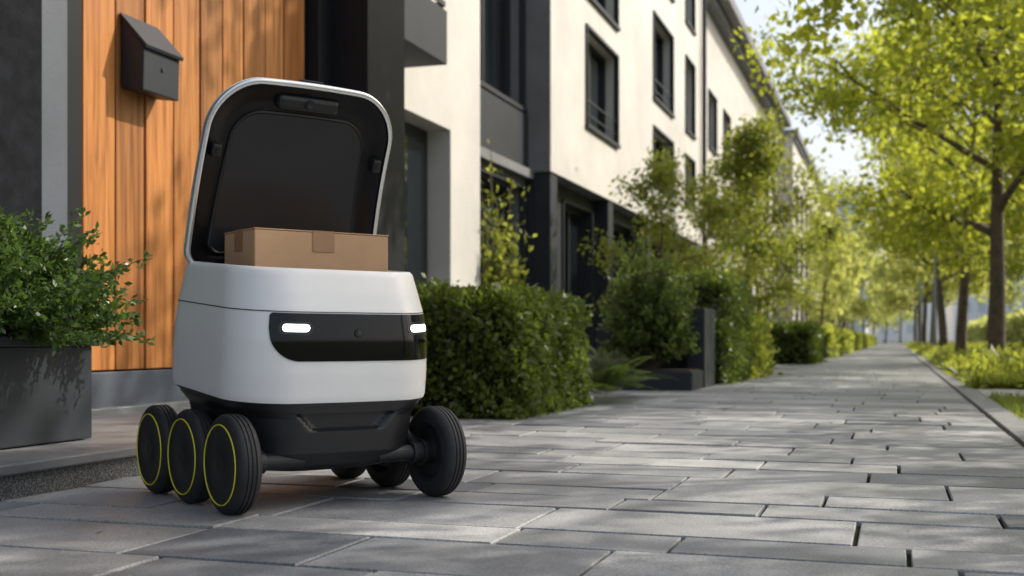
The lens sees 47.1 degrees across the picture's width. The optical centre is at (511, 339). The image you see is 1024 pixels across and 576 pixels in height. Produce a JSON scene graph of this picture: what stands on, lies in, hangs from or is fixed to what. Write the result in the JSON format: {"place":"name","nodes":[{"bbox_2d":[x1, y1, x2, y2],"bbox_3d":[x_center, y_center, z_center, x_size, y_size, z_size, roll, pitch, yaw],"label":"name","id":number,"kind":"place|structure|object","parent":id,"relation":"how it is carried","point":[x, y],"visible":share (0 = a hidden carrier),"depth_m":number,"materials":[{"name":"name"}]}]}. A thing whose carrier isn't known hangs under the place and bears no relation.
{"place":"outdoors","nodes":[
{"label":"outdoors","id":0,"kind":"place"},
{"bbox_2d":[0,344,1023,575],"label":"pavement","id":1,"kind":"structure","parent":0,"point":[564,488],"depth_m":2.85,"materials":[{"name":"grey stone"}]},
{"bbox_2d":[0,407,190,501],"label":"entrance step","id":2,"kind":"object","parent":1,"relation":"on","point":[106,451],"visible":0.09,"depth_m":3.25,"materials":[{"name":"concrete"}]},
{"bbox_2d":[0,336,97,448],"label":"planter box","id":3,"kind":"object","parent":2,"relation":"on","point":[45,395],"visible":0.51,"depth_m":3.45,"materials":[{"name":"concrete"}]},
{"bbox_2d":[0,205,155,355],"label":"boxwood bush","id":4,"kind":"object","parent":3,"relation":"in","point":[49,295],"visible":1,"depth_m":3.37,"materials":[{"name":"green plant"}]},
{"bbox_2d":[92,369,189,415],"bbox_3d":[-1.455,0.225,5.742,0.122,0.174,2.040,0,0,18],"label":"door base","id":5,"kind":"object","parent":2,"relation":"on","point":[114,392],"depth_m":5.13,"materials":[{"name":"grey concrete"}]},
{"bbox_2d":[136,77,466,514],"bbox_3d":[-0.557,-0.130,3.040,0.612,1.059,0.705,0,0,-36],"label":"delivery robot","id":6,"kind":"object","parent":1,"relation":"on","point":[286,369],"visible":0.98,"depth_m":2.88,"materials":[{"name":"white paint"}]},
{"bbox_2d":[224,227,388,271],"bbox_3d":[-0.528,-0.162,3.032,0.374,0.223,0.191,0,0,-36],"label":"cardboard box","id":7,"kind":"object","parent":6,"relation":"in","point":[288,248],"visible":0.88,"depth_m":2.94,"materials":[{"name":"brown cardboard"}]},
{"bbox_2d":[411,273,596,419],"bbox_3d":[-0.352,0.036,6.738,1.529,0.799,1.608,0,0,18],"label":"hedge","id":8,"kind":"object","parent":1,"relation":"on","point":[496,350],"visible":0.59,"depth_m":6.02,"materials":[{"name":"green plant"}]},
{"bbox_2d":[480,138,536,286],"bbox_3d":[-0.184,-0.808,11.935,0.808,2.422,0.942,0,0,-26],"label":"climbing shrub","id":9,"kind":"object","parent":1,"relation":"on","point":[495,268],"visible":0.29,"depth_m":11.84,"materials":[{"name":"green plant"}]},
{"bbox_2d":[586,351,657,394],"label":"fern","id":10,"kind":"object","parent":1,"relation":"on","point":[600,387],"visible":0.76,"depth_m":7.50,"materials":[{"name":"green plant"}]},
{"bbox_2d":[585,345,677,389],"bbox_3d":[0.619,0.192,8.108,0.936,0.324,0.839,0,0,29],"label":"fern","id":11,"kind":"object","parent":1,"relation":"on","point":[596,354],"visible":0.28,"depth_m":8.04,"materials":[{"name":"green plant"}]},
{"bbox_2d":[597,308,714,390],"bbox_3d":[1.113,0.070,9.865,1.010,0.660,1.150,0,0,18],"label":"planter","id":12,"kind":"object","parent":1,"relation":"on","point":[693,372],"visible":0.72,"depth_m":9.72,"materials":[{"name":"concrete"}]},
{"bbox_2d":[595,220,701,368],"bbox_3d":[1.153,-0.366,9.660,0.911,1.239,0.847,0,0,-6],"label":"round shrub","id":13,"kind":"object","parent":12,"relation":"on","point":[649,316],"visible":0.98,"depth_m":9.49,"materials":[{"name":"green plant"}]},
{"bbox_2d":[576,140,753,313],"bbox_3d":[1.788,-0.938,13.722,2.105,2.769,1.870,0,0,5],"label":"loose shrub","id":14,"kind":"object","parent":1,"relation":"on","point":[660,176],"visible":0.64,"depth_m":13.51,"materials":[{"name":"green plant"}]},
{"bbox_2d":[599,262,759,383],"bbox_3d":[1.644,-0.128,11.337,1.408,1.166,1.757,0,0,18],"label":"hedge","id":15,"kind":"object","parent":1,"relation":"on","point":[722,294],"visible":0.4,"depth_m":10.70,"materials":[{"name":"green plant"}]},
{"bbox_2d":[635,169,794,311],"bbox_3d":[2.658,-0.982,16.644,1.931,2.860,2.174,0,0,-20],"label":"loose shrub","id":16,"kind":"object","parent":1,"relation":"on","point":[714,210],"visible":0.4,"depth_m":16.51,"materials":[{"name":"green plant"}]},
{"bbox_2d":[740,309,783,378],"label":"hedge","id":17,"kind":"object","parent":1,"relation":"on","point":[763,346],"visible":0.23,"depth_m":12.29,"materials":[{"name":"green plant"}]},
{"bbox_2d":[768,319,827,364],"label":"hedge","id":18,"kind":"object","parent":1,"relation":"on","point":[800,342],"visible":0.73,"depth_m":18.89,"materials":[{"name":"green plant"}]},
{"bbox_2d":[820,323,843,357],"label":"hedge","id":19,"kind":"object","parent":1,"relation":"on","point":[833,343],"visible":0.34,"depth_m":25.32,"materials":[{"name":"green plant"}]},
{"bbox_2d":[837,328,854,353],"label":"hedge","id":20,"kind":"object","parent":1,"relation":"on","point":[847,339],"visible":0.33,"depth_m":33.24,"materials":[{"name":"green plant"}]},
{"bbox_2d":[853,330,864,350],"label":"hedge","id":21,"kind":"object","parent":1,"relation":"on","point":[859,339],"visible":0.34,"depth_m":42.83,"materials":[{"name":"green plant"}]},
{"bbox_2d":[861,332,870,347],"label":"hedge","id":22,"kind":"object","parent":1,"relation":"on","point":[866,342],"visible":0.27,"depth_m":54.82,"materials":[{"name":"green plant"}]},
{"bbox_2d":[869,334,877,346],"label":"hedge","id":23,"kind":"object","parent":1,"relation":"on","point":[873,340],"visible":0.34,"depth_m":71.14,"materials":[{"name":"green plant"}]},
{"bbox_2d":[832,193,867,333],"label":"distant building","id":24,"kind":"structure","parent":0,"point":[857,328],"depth_m":172.85,"materials":[{"name":"grey"}]},
{"bbox_2d":[735,0,1021,339],"label":"sky","id":25,"kind":"structure","parent":0,"point":[841,160],"materials":[{"name":"white"}]},
{"bbox_2d":[877,289,931,341],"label":"distant building","id":26,"kind":"structure","parent":0,"point":[893,334],"depth_m":203.99,"materials":[{"name":"grey"}]},
{"bbox_2d":[876,340,952,343],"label":"ground","id":27,"kind":"structure","parent":0,"point":[904,342],"depth_m":173.84,"materials":[{"name":"grey stone"}]},
{"bbox_2d":[0,0,404,371],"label":"walls","id":28,"kind":"structure","parent":27,"relation":"on","point":[358,45],"depth_m":4.69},
{"bbox_2d":[82,0,303,370],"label":"timber door","id":29,"kind":"structure","parent":28,"relation":"attached to","point":[139,154],"depth_m":5.34,"materials":[{"name":"brown wood"}]},
{"bbox_2d":[120,12,183,100],"bbox_3d":[-1.591,-1.247,5.200,0.136,0.343,0.281,0,0,18],"label":"mailbox","id":30,"kind":"object","parent":29,"relation":"attached to","point":[151,56],"visible":1,"depth_m":5.12,"materials":[{"name":"metal"}]},
{"bbox_2d":[405,0,701,365],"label":"walls","id":31,"kind":"structure","parent":27,"relation":"on","point":[442,108],"depth_m":15.66,"materials":[{"name":"white paint"}]},
{"bbox_2d":[405,0,446,67],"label":"balcony","id":32,"kind":"structure","parent":31,"relation":"attached to","point":[425,32],"depth_m":9.32,"materials":[{"name":"grey concrete"}]},
{"bbox_2d":[405,0,696,355],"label":"windows and trim","id":33,"kind":"structure","parent":31,"relation":"attached to","point":[516,134],"depth_m":14.83,"materials":[{"name":"black metal"}]},
{"bbox_2d":[702,0,705,266],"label":"downpipe","id":34,"kind":"object","parent":31,"relation":"attached to","point":[703,83],"visible":0.48,"depth_m":26.12,"materials":[{"name":"grey metal"}]},
{"bbox_2d":[691,0,790,320],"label":"apartment building","id":35,"kind":"structure","parent":27,"relation":"on","point":[730,90],"depth_m":31.43,"materials":[{"name":"beige paint"}]},
{"bbox_2d":[706,0,790,319],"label":"windows and trim","id":36,"kind":"structure","parent":35,"relation":"in","point":[725,14],"depth_m":31.85,"materials":[{"name":"grey glass"}]},
{"bbox_2d":[691,108,847,318],"bbox_3d":[3.844,-1.612,18.618,2.432,4.133,2.689,0,0,-44],"label":"tree","id":37,"kind":"object","parent":27,"relation":"on","point":[754,169],"visible":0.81,"depth_m":18.38,"materials":[{"name":"green plant"}]},
{"bbox_2d":[520,343,1022,566],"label":"paving joint gaps","id":38,"kind":"object","parent":27,"relation":"on","point":[855,543],"visible":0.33,"depth_m":2.83,"materials":[{"name":"black"}]},
{"bbox_2d":[706,197,829,321],"bbox_3d":[5.112,-1.345,24.570,2.746,3.612,2.439,0,0,-45],"label":"loose shrub","id":39,"kind":"object","parent":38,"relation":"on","point":[756,283],"visible":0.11,"depth_m":24.49,"materials":[{"name":"green plant"}]},
{"bbox_2d":[777,129,823,323],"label":"apartment building","id":40,"kind":"structure","parent":27,"relation":"on","point":[799,148],"depth_m":46.57,"materials":[{"name":"beige paint"}]},
{"bbox_2d":[777,129,823,323],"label":"windows and trim","id":41,"kind":"structure","parent":40,"relation":"in","point":[798,140],"depth_m":49.14,"materials":[{"name":"glass"}]},
{"bbox_2d":[786,210,868,325],"bbox_3d":[9.913,-1.859,36.768,2.988,4.643,2.648,0,0,-20],"label":"tree","id":42,"kind":"object","parent":27,"relation":"on","point":[833,308],"visible":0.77,"depth_m":36.58,"materials":[{"name":"green plant"}]},
{"bbox_2d":[796,231,873,324],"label":"tree","id":43,"kind":"object","parent":27,"relation":"on","point":[854,275],"visible":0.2,"depth_m":44.53,"materials":[{"name":"green plant"}]},
{"bbox_2d":[820,192,849,328],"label":"apartment building","id":44,"kind":"structure","parent":27,"relation":"on","point":[828,214],"depth_m":69.39,"materials":[{"name":"beige paint"}]},
{"bbox_2d":[824,192,848,328],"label":"windows and trim","id":45,"kind":"structure","parent":44,"relation":"in","point":[834,211],"depth_m":70.88,"materials":[{"name":"glass"}]},
{"bbox_2d":[807,232,879,328],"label":"tree","id":46,"kind":"object","parent":27,"relation":"on","point":[863,304],"visible":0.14,"depth_m":52.80,"materials":[{"name":"green plant"}]},
{"bbox_2d":[834,249,884,331],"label":"tree","id":47,"kind":"object","parent":27,"relation":"on","point":[851,320],"visible":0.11,"depth_m":63.90,"materials":[{"name":"green plant"}]},
{"bbox_2d":[846,249,885,332],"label":"tree","id":48,"kind":"object","parent":27,"relation":"on","point":[867,292],"visible":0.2,"depth_m":77.78,"materials":[{"name":"green plant"}]},
{"bbox_2d":[853,252,903,334],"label":"tree","id":49,"kind":"object","parent":27,"relation":"on","point":[888,318],"visible":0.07,"depth_m":95.50,"materials":[{"name":"green plant"}]},
{"bbox_2d":[868,274,912,343],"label":"tree","id":50,"kind":"object","parent":27,"relation":"on","point":[886,326],"visible":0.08,"depth_m":119.06,"materials":[{"name":"green plant"}]},
{"bbox_2d":[884,278,922,343],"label":"tree","id":51,"kind":"object","parent":27,"relation":"on","point":[906,315],"visible":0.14,"depth_m":128.08,"materials":[{"name":"green plant"}]},
{"bbox_2d":[901,344,1023,446],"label":"kerb","id":52,"kind":"structure","parent":27,"relation":"on","point":[1008,422],"depth_m":6.90,"materials":[{"name":"concrete"}]},
{"bbox_2d":[953,261,1023,341],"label":"distant building","id":53,"kind":"structure","parent":27,"relation":"on","point":[976,310],"depth_m":177.04,"materials":[{"name":"grey"}]},
{"bbox_2d":[956,81,1023,249],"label":"street tree","id":54,"kind":"object","parent":27,"relation":"on","point":[1018,247],"visible":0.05,"depth_m":32.87,"materials":[{"name":"green plant"}]},
{"bbox_2d":[962,134,1023,284],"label":"street tree","id":55,"kind":"object","parent":27,"relation":"on","point":[1020,274],"visible":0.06,"depth_m":52.84,"materials":[{"name":"green plant"}]},
{"bbox_2d":[984,390,1023,420],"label":"grass","id":56,"kind":"structure","parent":27,"relation":"on","point":[1014,405],"depth_m":7.08,"materials":[{"name":"green plant"}]},
{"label":"planting bed","id":57,"kind":"object","parent":27,"relation":"on","visible":0},
{"bbox_2d":[725,0,1023,350],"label":"street tree","id":58,"kind":"object","parent":57,"relation":"on","point":[999,77],"visible":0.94,"depth_m":15.79,"materials":[{"name":"green plant"}]},
{"bbox_2d":[781,0,1023,352],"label":"street tree","id":59,"kind":"object","parent":57,"relation":"on","point":[966,261],"visible":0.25,"depth_m":23.29,"materials":[{"name":"green plant"}]},
{"bbox_2d":[781,91,1023,349],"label":"street tree","id":60,"kind":"object","parent":57,"relation":"on","point":[942,328],"visible":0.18,"depth_m":32.02,"materials":[{"name":"green plant"}]},
{"bbox_2d":[884,164,937,346],"bbox_3d":[9.961,-1.995,29.359,1.269,4.790,0.160,0,0,18],"label":"street lamp","id":61,"kind":"object","parent":57,"relation":"on","point":[934,309],"visible":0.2,"depth_m":29.15,"materials":[{"name":"silver metal"}]},
{"bbox_2d":[865,246,958,342],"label":"street tree","id":62,"kind":"object","parent":57,"relation":"on","point":[929,300],"visible":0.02,"depth_m":89.69,"materials":[{"name":"green plant"}]},
{"bbox_2d":[852,200,986,343],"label":"street tree","id":63,"kind":"object","parent":57,"relation":"on","point":[896,296],"visible":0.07,"depth_m":54.37,"materials":[{"name":"green plant"}]},
{"bbox_2d":[919,244,922,344],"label":"street lamp","id":64,"kind":"object","parent":57,"relation":"on","point":[920,342],"visible":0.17,"depth_m":47.20,"materials":[{"name":"silver metal"}]},
{"bbox_2d":[839,142,1013,345],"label":"street tree","id":65,"kind":"object","parent":57,"relation":"on","point":[906,272],"visible":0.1,"depth_m":43.01,"materials":[{"name":"green plant"}]},
{"bbox_2d":[865,244,988,343],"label":"street tree","id":66,"kind":"object","parent":57,"relation":"on","point":[878,275],"visible":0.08,"depth_m":67.85,"materials":[{"name":"green plant"}]},
{"bbox_2d":[904,340,1023,389],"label":"ground cover plants","id":67,"kind":"object","parent":57,"relation":"on","point":[975,365],"visible":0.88,"depth_m":12.65,"materials":[{"name":"green plant"}]},
{"bbox_2d":[967,308,1023,344],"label":"hedge","id":68,"kind":"object","parent":57,"relation":"on","point":[976,330],"visible":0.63,"depth_m":70.76,"materials":[{"name":"green plant"}]},
{"bbox_2d":[973,198,1023,341],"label":"street tree","id":69,"kind":"object","parent":57,"relation":"on","point":[1010,293],"visible":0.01,"depth_m":78.98,"materials":[{"name":"green plant"}]},
{"bbox_2d":[976,389,1023,397],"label":"cross path","id":70,"kind":"structure","parent":0,"point":[985,391],"depth_m":8.86,"materials":[{"name":"grey concrete"}]},
{"bbox_2d":[744,0,1023,135],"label":"street tree","id":71,"kind":"object","parent":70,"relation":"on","point":[807,30],"visible":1,"depth_m":9.12,"materials":[{"name":"green plant"}]}
]}

